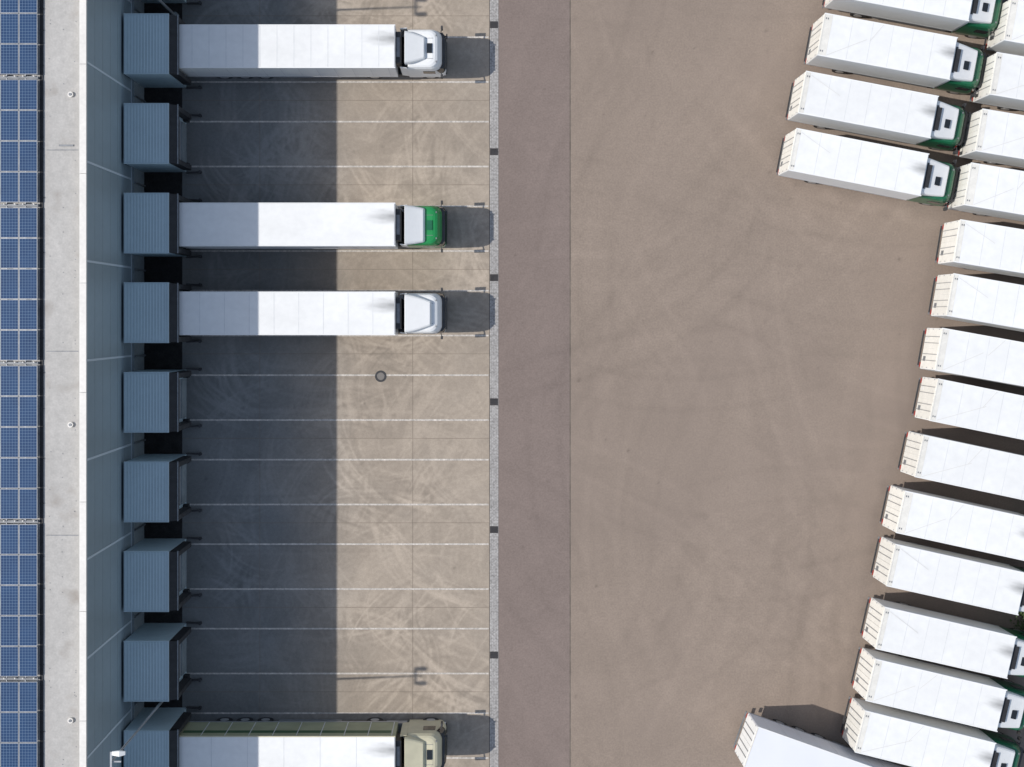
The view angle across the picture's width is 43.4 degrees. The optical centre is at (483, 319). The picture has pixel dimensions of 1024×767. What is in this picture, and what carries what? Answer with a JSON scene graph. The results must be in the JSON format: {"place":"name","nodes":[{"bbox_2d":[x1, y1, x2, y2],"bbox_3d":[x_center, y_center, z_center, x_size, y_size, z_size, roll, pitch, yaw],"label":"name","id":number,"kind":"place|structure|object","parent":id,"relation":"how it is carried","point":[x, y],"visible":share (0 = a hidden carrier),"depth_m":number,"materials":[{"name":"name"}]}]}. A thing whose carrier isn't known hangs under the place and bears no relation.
{"place":"outdoors","nodes":[
{"label":"outdoors","id":0,"kind":"place"},
{"bbox_2d":[87,0,130,766],"bbox_3d":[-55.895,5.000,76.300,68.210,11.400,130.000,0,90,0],"label":"walls","id":1,"kind":"structure","parent":0,"point":[108,707],"depth_m":74.33,"materials":[{"name":"grey metal"}]},
{"bbox_2d":[0,0,78,766],"bbox_3d":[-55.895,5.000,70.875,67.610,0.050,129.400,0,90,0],"label":"roof deck","id":2,"kind":"structure","parent":1,"relation":"on","point":[60,373],"depth_m":70.90,"materials":[{"name":"white concrete"}]},
{"bbox_2d":[0,680,37,766],"bbox_3d":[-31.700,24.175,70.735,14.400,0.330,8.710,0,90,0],"label":"solar panel array","id":3,"kind":"object","parent":2,"relation":"on","point":[18,724],"visible":1,"depth_m":70.60,"materials":[{"name":"glass"}]},
{"bbox_2d":[0,364,38,522],"bbox_3d":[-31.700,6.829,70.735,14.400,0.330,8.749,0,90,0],"label":"solar panel array","id":4,"kind":"object","parent":2,"relation":"on","point":[18,411],"visible":1,"depth_m":70.60,"materials":[{"name":"glass"}]},
{"bbox_2d":[0,206,38,364],"bbox_3d":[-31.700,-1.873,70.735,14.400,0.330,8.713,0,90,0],"label":"solar panel array","id":5,"kind":"object","parent":2,"relation":"on","point":[18,249],"visible":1,"depth_m":70.60,"materials":[{"name":"glass"}]},
{"bbox_2d":[0,523,38,679],"bbox_3d":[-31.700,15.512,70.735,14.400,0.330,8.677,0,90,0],"label":"solar panel array","id":6,"kind":"object","parent":2,"relation":"on","point":[18,596],"visible":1,"depth_m":70.60,"materials":[{"name":"glass"}]},
{"bbox_2d":[0,78,38,206],"bbox_3d":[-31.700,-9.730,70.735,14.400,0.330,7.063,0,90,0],"label":"solar panel array","id":7,"kind":"object","parent":2,"relation":"on","point":[18,140],"visible":1,"depth_m":70.60,"materials":[{"name":"glass"}]},
{"bbox_2d":[0,0,38,78],"bbox_3d":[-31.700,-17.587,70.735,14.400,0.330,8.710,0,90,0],"label":"solar panel array","id":8,"kind":"object","parent":2,"relation":"on","point":[18,36],"visible":1,"depth_m":70.60,"materials":[{"name":"glass"}]},
{"bbox_2d":[40,0,75,766],"bbox_3d":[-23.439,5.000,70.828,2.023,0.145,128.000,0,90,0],"label":"roof fittings","id":9,"kind":"object","parent":2,"relation":"on","point":[70,424],"visible":1,"depth_m":70.85,"materials":[{"name":"grey metal"}]},
{"bbox_2d":[79,0,86,766],"bbox_3d":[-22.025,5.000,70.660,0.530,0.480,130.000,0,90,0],"label":"parapet cap","id":10,"kind":"object","parent":2,"relation":"on","point":[82,383],"visible":1,"depth_m":70.42,"materials":[{"name":"white metal"}]},
{"bbox_2d":[87,0,131,758],"bbox_3d":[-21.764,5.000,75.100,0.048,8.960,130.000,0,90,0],"label":"facade seams","id":11,"kind":"object","parent":1,"relation":"attached to","point":[107,452],"visible":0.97,"depth_m":75.80,"materials":[{"name":"grey metal"}]},
{"bbox_2d":[144,3,181,706],"bbox_3d":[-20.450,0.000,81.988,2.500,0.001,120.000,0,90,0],"label":"loading docks","id":12,"kind":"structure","parent":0,"point":[163,356],"depth_m":81.99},
{"bbox_2d":[110,702,162,766],"bbox_3d":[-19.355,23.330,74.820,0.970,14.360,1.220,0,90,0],"label":"street lamp","id":13,"kind":"object","parent":12,"relation":"on","point":[119,753],"visible":0.77,"depth_m":69.92,"materials":[{"name":"metal"}]},
{"bbox_2d":[132,0,145,720],"bbox_3d":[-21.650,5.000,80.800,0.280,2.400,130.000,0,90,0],"label":"concrete plinth","id":14,"kind":"structure","parent":12,"relation":"on","point":[138,271],"depth_m":80.40,"materials":[{"name":"concrete"}]},
{"bbox_2d":[124,282,168,342],"bbox_3d":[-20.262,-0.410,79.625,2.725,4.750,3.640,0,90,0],"label":"shell","id":15,"kind":"object","parent":12,"relation":"on","point":[146,312],"visible":0.99,"depth_m":77.30},
{"bbox_2d":[124,370,181,432],"bbox_3d":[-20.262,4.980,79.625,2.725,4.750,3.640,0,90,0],"label":"shell","id":16,"kind":"object","parent":12,"relation":"on","point":[146,401],"visible":0.99,"depth_m":77.30},
{"bbox_2d":[179,378,186,421],"bbox_3d":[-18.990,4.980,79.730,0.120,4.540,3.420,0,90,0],"label":"front wall and door","id":17,"kind":"structure","parent":16,"relation":"attached to","point":[182,398],"depth_m":80.89,"materials":[{"name":"metal"}]},
{"bbox_2d":[124,623,185,701],"bbox_3d":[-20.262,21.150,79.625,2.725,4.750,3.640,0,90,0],"label":"shell","id":18,"kind":"object","parent":12,"relation":"on","point":[146,662],"visible":0.99,"depth_m":77.30},
{"bbox_2d":[179,625,186,681],"bbox_3d":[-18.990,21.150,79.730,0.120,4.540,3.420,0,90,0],"label":"front wall and door","id":19,"kind":"structure","parent":18,"relation":"attached to","point":[182,658],"depth_m":80.93,"materials":[{"name":"metal"}]},
{"bbox_2d":[124,13,186,87],"bbox_3d":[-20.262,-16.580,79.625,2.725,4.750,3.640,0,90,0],"label":"shell","id":20,"kind":"object","parent":12,"relation":"on","point":[146,50],"visible":0.99,"depth_m":77.30},
{"bbox_2d":[124,538,186,611],"bbox_3d":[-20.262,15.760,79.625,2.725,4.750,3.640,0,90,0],"label":"shell","id":21,"kind":"object","parent":12,"relation":"on","point":[146,574],"visible":1,"depth_m":77.30},
{"bbox_2d":[179,550,186,595],"bbox_3d":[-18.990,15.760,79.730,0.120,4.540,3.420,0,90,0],"label":"front wall and door","id":22,"kind":"structure","parent":21,"relation":"attached to","point":[182,571],"depth_m":80.89,"materials":[{"name":"metal"}]},
{"bbox_2d":[124,103,186,171],"bbox_3d":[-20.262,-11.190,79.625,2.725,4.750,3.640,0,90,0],"label":"shell","id":23,"kind":"object","parent":12,"relation":"on","point":[146,137],"visible":0.98,"depth_m":77.30},
{"bbox_2d":[179,117,186,162],"bbox_3d":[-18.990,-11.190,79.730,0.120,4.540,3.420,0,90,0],"label":"front wall and door","id":24,"kind":"structure","parent":23,"relation":"attached to","point":[182,141],"depth_m":80.89,"materials":[{"name":"metal"}]},
{"bbox_2d":[124,454,186,521],"bbox_3d":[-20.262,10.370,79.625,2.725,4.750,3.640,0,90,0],"label":"shell","id":25,"kind":"object","parent":12,"relation":"on","point":[146,487],"visible":0.99,"depth_m":77.30},
{"bbox_2d":[179,464,186,508],"bbox_3d":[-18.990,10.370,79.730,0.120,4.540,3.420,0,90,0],"label":"front wall and door","id":26,"kind":"structure","parent":25,"relation":"attached to","point":[182,484],"depth_m":80.89,"materials":[{"name":"metal"}]},
{"bbox_2d":[124,193,186,256],"bbox_3d":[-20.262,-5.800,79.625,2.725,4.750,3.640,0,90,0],"label":"shell","id":27,"kind":"object","parent":12,"relation":"on","point":[146,224],"visible":0.98,"depth_m":77.30},
{"bbox_2d":[124,707,186,766],"bbox_3d":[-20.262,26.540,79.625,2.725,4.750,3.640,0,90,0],"label":"shell","id":28,"kind":"object","parent":12,"relation":"on","point":[147,745],"visible":0.98,"depth_m":77.30},
{"bbox_2d":[141,0,186,2],"bbox_3d":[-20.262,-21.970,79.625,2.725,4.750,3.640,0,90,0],"label":"shell","id":29,"kind":"object","parent":12,"relation":"on","point":[165,1],"visible":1,"depth_m":81.56},
{"bbox_2d":[158,0,178,15],"bbox_3d":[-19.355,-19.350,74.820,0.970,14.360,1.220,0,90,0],"label":"street lamp","id":30,"kind":"object","parent":12,"relation":"on","point":[168,8],"visible":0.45,"depth_m":79.90,"materials":[{"name":"metal"}]},
{"bbox_2d":[182,0,488,766],"bbox_3d":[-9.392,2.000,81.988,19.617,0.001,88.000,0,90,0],"label":"concrete apron","id":31,"kind":"object","parent":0,"point":[322,481],"visible":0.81,"depth_m":81.99,"materials":[{"name":"grey concrete"}]},
{"bbox_2d":[169,621,201,699],"bbox_3d":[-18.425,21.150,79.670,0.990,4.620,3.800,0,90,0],"label":"rubber shelter","id":32,"kind":"object","parent":31,"relation":"on","point":[177,688],"visible":1,"depth_m":77.54,"materials":[{"name":"rubber"}]},
{"bbox_2d":[169,537,201,610],"bbox_3d":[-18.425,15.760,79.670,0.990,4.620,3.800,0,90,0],"label":"rubber shelter","id":33,"kind":"object","parent":31,"relation":"on","point":[177,602],"visible":1,"depth_m":77.54,"materials":[{"name":"rubber"}]},
{"bbox_2d":[169,452,201,520],"bbox_3d":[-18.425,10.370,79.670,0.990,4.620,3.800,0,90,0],"label":"rubber shelter","id":34,"kind":"object","parent":31,"relation":"on","point":[176,513],"visible":1,"depth_m":77.54,"materials":[{"name":"rubber"}]},
{"bbox_2d":[169,104,201,173],"bbox_3d":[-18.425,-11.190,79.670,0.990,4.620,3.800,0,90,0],"label":"rubber shelter","id":35,"kind":"object","parent":31,"relation":"on","point":[177,111],"visible":1,"depth_m":77.54,"materials":[{"name":"rubber"}]},
{"bbox_2d":[169,368,201,431],"bbox_3d":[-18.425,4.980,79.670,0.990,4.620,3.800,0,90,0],"label":"rubber shelter","id":36,"kind":"object","parent":31,"relation":"on","point":[175,425],"visible":1,"depth_m":77.54,"materials":[{"name":"rubber"}]},
{"bbox_2d":[169,194,201,257],"bbox_3d":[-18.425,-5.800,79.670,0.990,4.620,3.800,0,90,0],"label":"rubber shelter","id":37,"kind":"object","parent":31,"relation":"on","point":[175,200],"visible":0.94,"depth_m":77.52,"materials":[{"name":"rubber"}]},
{"bbox_2d":[169,15,201,88],"bbox_3d":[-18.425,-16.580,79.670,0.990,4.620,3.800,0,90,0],"label":"rubber shelter","id":38,"kind":"object","parent":31,"relation":"on","point":[174,70],"visible":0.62,"depth_m":77.52,"materials":[{"name":"rubber"}]},
{"bbox_2d":[169,283,201,342],"bbox_3d":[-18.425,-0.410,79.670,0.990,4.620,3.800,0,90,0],"label":"rubber shelter","id":39,"kind":"object","parent":31,"relation":"on","point":[174,289],"visible":0.96,"depth_m":77.52,"materials":[{"name":"rubber"}]},
{"bbox_2d":[169,706,201,766],"bbox_3d":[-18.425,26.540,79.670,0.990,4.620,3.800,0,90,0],"label":"rubber shelter","id":40,"kind":"object","parent":31,"relation":"on","point":[179,725],"visible":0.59,"depth_m":77.54,"materials":[{"name":"rubber"}]},
{"bbox_2d":[186,1,201,4],"bbox_3d":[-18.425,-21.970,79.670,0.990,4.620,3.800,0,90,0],"label":"rubber shelter","id":41,"kind":"object","parent":31,"relation":"on","point":[198,2],"visible":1,"depth_m":81.75,"materials":[{"name":"rubber"}]},
{"bbox_2d":[179,24,447,78],"bbox_3d":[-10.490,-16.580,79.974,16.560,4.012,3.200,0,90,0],"label":"semi trailer truck","id":42,"kind":"object","parent":31,"relation":"on","point":[271,51],"visible":0.99,"depth_m":77.98,"materials":[{"name":"white paint"}]},
{"bbox_2d":[179,717,447,766],"bbox_3d":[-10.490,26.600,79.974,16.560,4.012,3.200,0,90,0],"label":"semi trailer truck","id":43,"kind":"object","parent":31,"relation":"on","point":[271,742],"visible":0.99,"depth_m":77.98,"materials":[{"name":"beige paint"}]},
{"bbox_2d":[179,200,447,252],"bbox_3d":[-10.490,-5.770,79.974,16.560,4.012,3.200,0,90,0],"label":"semi trailer truck","id":44,"kind":"object","parent":31,"relation":"on","point":[297,226],"visible":0.99,"depth_m":77.98,"materials":[{"name":"white paint"}]},
{"bbox_2d":[179,288,447,338],"bbox_3d":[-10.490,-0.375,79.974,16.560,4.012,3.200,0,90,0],"label":"semi trailer truck","id":45,"kind":"object","parent":31,"relation":"on","point":[297,313],"visible":0.99,"depth_m":77.98,"materials":[{"name":"white paint"}]},
{"bbox_2d":[186,36,488,758],"bbox_3d":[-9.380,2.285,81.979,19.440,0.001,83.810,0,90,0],"label":"parking bay markings","id":46,"kind":"object","parent":31,"relation":"on","point":[344,419],"visible":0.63,"depth_m":81.98,"materials":[{"name":"white paint"}]},
{"bbox_2d":[182,0,570,766],"bbox_3d":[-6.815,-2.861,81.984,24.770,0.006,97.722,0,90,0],"label":"expansion joints","id":47,"kind":"object","parent":31,"relation":"on","point":[412,100],"visible":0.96,"depth_m":81.98,"materials":[{"name":"concrete"}]},
{"bbox_2d":[375,370,386,381],"bbox_3d":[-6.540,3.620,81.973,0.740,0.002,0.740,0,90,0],"label":"manhole cover","id":48,"kind":"object","parent":31,"relation":"on","point":[380,376],"visible":1,"depth_m":81.97,"materials":[{"name":"grey metal"}]},
{"bbox_2d":[498,0,1023,766],"bbox_3d":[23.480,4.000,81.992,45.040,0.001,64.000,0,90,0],"label":"block paving","id":49,"kind":"structure","parent":0,"point":[748,326],"depth_m":81.99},
{"bbox_2d":[733,711,902,766],"bbox_3d":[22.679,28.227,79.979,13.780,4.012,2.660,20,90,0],"label":"semi trailer","id":50,"kind":"object","parent":49,"relation":"on","point":[764,742],"visible":0.98,"depth_m":77.98,"materials":[{"name":"white paint"}]},
{"bbox_2d":[776,128,960,210],"bbox_3d":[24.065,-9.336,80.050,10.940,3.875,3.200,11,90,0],"label":"box truck","id":51,"kind":"object","parent":49,"relation":"on","point":[812,157],"visible":1,"depth_m":78.14,"materials":[{"name":"white paint"}]},
{"bbox_2d":[785,71,970,154],"bbox_3d":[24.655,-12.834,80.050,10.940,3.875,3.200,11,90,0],"label":"box truck","id":52,"kind":"object","parent":49,"relation":"on","point":[826,101],"visible":1,"depth_m":78.14,"materials":[{"name":"white paint"}]},
{"bbox_2d":[804,13,988,96],"bbox_3d":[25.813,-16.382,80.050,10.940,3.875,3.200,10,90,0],"label":"box truck","id":53,"kind":"object","parent":49,"relation":"on","point":[838,44],"visible":1,"depth_m":78.14,"materials":[{"name":"white paint"}]},
{"bbox_2d":[822,0,1006,39],"bbox_3d":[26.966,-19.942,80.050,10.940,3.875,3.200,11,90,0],"label":"box truck","id":54,"kind":"object","parent":49,"relation":"on","point":[973,18],"visible":1,"depth_m":78.89,"materials":[{"name":"white paint"}]},
{"bbox_2d":[840,696,1023,766],"bbox_3d":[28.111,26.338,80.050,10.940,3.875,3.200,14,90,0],"label":"box truck","id":55,"kind":"object","parent":49,"relation":"on","point":[895,735],"visible":0.98,"depth_m":78.14,"materials":[{"name":"white paint"}]},
{"bbox_2d":[850,647,1023,735],"bbox_3d":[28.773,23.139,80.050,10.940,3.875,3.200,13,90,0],"label":"box truck","id":56,"kind":"object","parent":49,"relation":"on","point":[894,680],"visible":0.99,"depth_m":78.14,"materials":[{"name":"white paint"}]},
{"bbox_2d":[860,597,1023,678],"bbox_3d":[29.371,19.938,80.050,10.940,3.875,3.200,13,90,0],"label":"box truck","id":57,"kind":"object","parent":49,"relation":"on","point":[904,629],"visible":1,"depth_m":78.14,"materials":[{"name":"white paint"}]},
{"bbox_2d":[870,536,1023,614],"bbox_3d":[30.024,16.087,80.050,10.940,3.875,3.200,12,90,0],"label":"box truck","id":58,"kind":"object","parent":49,"relation":"on","point":[945,574],"visible":1,"depth_m":78.14,"materials":[{"name":"white paint"}]},
{"bbox_2d":[880,485,1023,560],"bbox_3d":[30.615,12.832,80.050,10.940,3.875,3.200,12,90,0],"label":"box truck","id":59,"kind":"object","parent":49,"relation":"on","point":[954,522],"visible":1,"depth_m":78.14,"materials":[{"name":"white paint"}]},
{"bbox_2d":[897,431,1023,499],"bbox_3d":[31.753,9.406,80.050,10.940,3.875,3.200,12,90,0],"label":"box truck","id":60,"kind":"object","parent":49,"relation":"on","point":[963,464],"visible":1,"depth_m":78.14,"materials":[{"name":"white paint"}]},
{"bbox_2d":[912,377,1023,439],"bbox_3d":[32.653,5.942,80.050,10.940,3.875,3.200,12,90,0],"label":"box truck","id":61,"kind":"object","parent":49,"relation":"on","point":[972,407],"visible":1,"depth_m":78.14,"materials":[{"name":"white paint"}]},
{"bbox_2d":[917,327,1023,386],"bbox_3d":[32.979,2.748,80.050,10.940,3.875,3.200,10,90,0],"label":"box truck","id":62,"kind":"object","parent":49,"relation":"on","point":[973,355],"visible":1,"depth_m":78.14,"materials":[{"name":"white paint"}]},
{"bbox_2d":[928,273,1023,331],"bbox_3d":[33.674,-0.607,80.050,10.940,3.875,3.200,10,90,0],"label":"box truck","id":63,"kind":"object","parent":49,"relation":"on","point":[978,300],"visible":1,"depth_m":78.14,"materials":[{"name":"white paint"}]},
{"bbox_2d":[935,219,1023,277],"bbox_3d":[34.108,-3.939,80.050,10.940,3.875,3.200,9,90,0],"label":"box truck","id":64,"kind":"object","parent":49,"relation":"on","point":[979,246],"visible":1,"depth_m":78.14,"materials":[{"name":"white paint"}]},
{"bbox_2d":[945,162,1023,221],"bbox_3d":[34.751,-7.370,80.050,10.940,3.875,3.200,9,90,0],"label":"box truck","id":65,"kind":"object","parent":49,"relation":"on","point":[986,190],"visible":0.94,"depth_m":78.14,"materials":[{"name":"white paint"}]},
{"bbox_2d":[956,109,1023,167],"bbox_3d":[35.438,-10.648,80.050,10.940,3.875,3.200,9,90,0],"label":"box truck","id":66,"kind":"object","parent":49,"relation":"on","point":[992,137],"visible":0.92,"depth_m":78.14,"materials":[{"name":"white paint"}]},
{"bbox_2d":[969,52,1023,111],"bbox_3d":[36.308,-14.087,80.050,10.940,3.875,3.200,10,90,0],"label":"box truck","id":67,"kind":"object","parent":49,"relation":"on","point":[1001,87],"visible":0.87,"depth_m":78.14,"materials":[{"name":"white paint"}]},
{"bbox_2d":[984,0,1023,55],"bbox_3d":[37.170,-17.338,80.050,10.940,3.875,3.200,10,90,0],"label":"box truck","id":68,"kind":"object","parent":49,"relation":"on","point":[1009,35],"visible":0.76,"depth_m":78.34,"materials":[{"name":"white paint"}]},
{"bbox_2d":[1010,612,1023,629],"bbox_3d":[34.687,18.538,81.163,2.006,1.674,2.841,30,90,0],"label":"bush","id":69,"kind":"object","parent":49,"relation":"on","point":[1022,615],"visible":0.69,"depth_m":81.33,"materials":[{"name":"green plant"}]},
{"label":"yard pavement","id":70,"kind":"structure","parent":0,"visible":0},
{"bbox_2d":[490,0,497,766],"bbox_3d":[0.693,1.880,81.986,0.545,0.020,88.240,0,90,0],"label":"drainage channel","id":71,"kind":"object","parent":70,"relation":"on","point":[493,388],"visible":1,"depth_m":81.98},
{"bbox_2d":[490,21,497,27],"bbox_3d":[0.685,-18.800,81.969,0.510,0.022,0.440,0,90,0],"label":"storm drain grate","id":72,"kind":"object","parent":71,"relation":"on","point":[493,24],"visible":1,"depth_m":81.97,"materials":[{"name":"metal"}]},
{"bbox_2d":[490,148,497,154],"bbox_3d":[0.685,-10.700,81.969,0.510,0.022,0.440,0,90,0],"label":"storm drain grate","id":73,"kind":"object","parent":71,"relation":"on","point":[493,151],"visible":1,"depth_m":81.97,"materials":[{"name":"metal"}]},
{"bbox_2d":[490,274,497,280],"bbox_3d":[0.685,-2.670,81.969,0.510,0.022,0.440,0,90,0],"label":"storm drain grate","id":74,"kind":"object","parent":71,"relation":"on","point":[493,277],"visible":1,"depth_m":81.97,"materials":[{"name":"metal"}]},
{"bbox_2d":[490,398,497,404],"bbox_3d":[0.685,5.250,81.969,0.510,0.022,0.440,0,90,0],"label":"storm drain grate","id":75,"kind":"object","parent":71,"relation":"on","point":[493,401],"visible":1,"depth_m":81.97,"materials":[{"name":"metal"}]},
{"bbox_2d":[490,526,497,532],"bbox_3d":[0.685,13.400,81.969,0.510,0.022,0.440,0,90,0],"label":"storm drain grate","id":76,"kind":"object","parent":71,"relation":"on","point":[493,529],"visible":1,"depth_m":81.97,"materials":[{"name":"metal"}]},
{"bbox_2d":[490,652,497,657],"bbox_3d":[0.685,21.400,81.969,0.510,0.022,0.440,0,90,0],"label":"storm drain grate","id":77,"kind":"object","parent":71,"relation":"on","point":[493,654],"visible":1,"depth_m":81.96,"materials":[{"name":"metal"}]}
]}

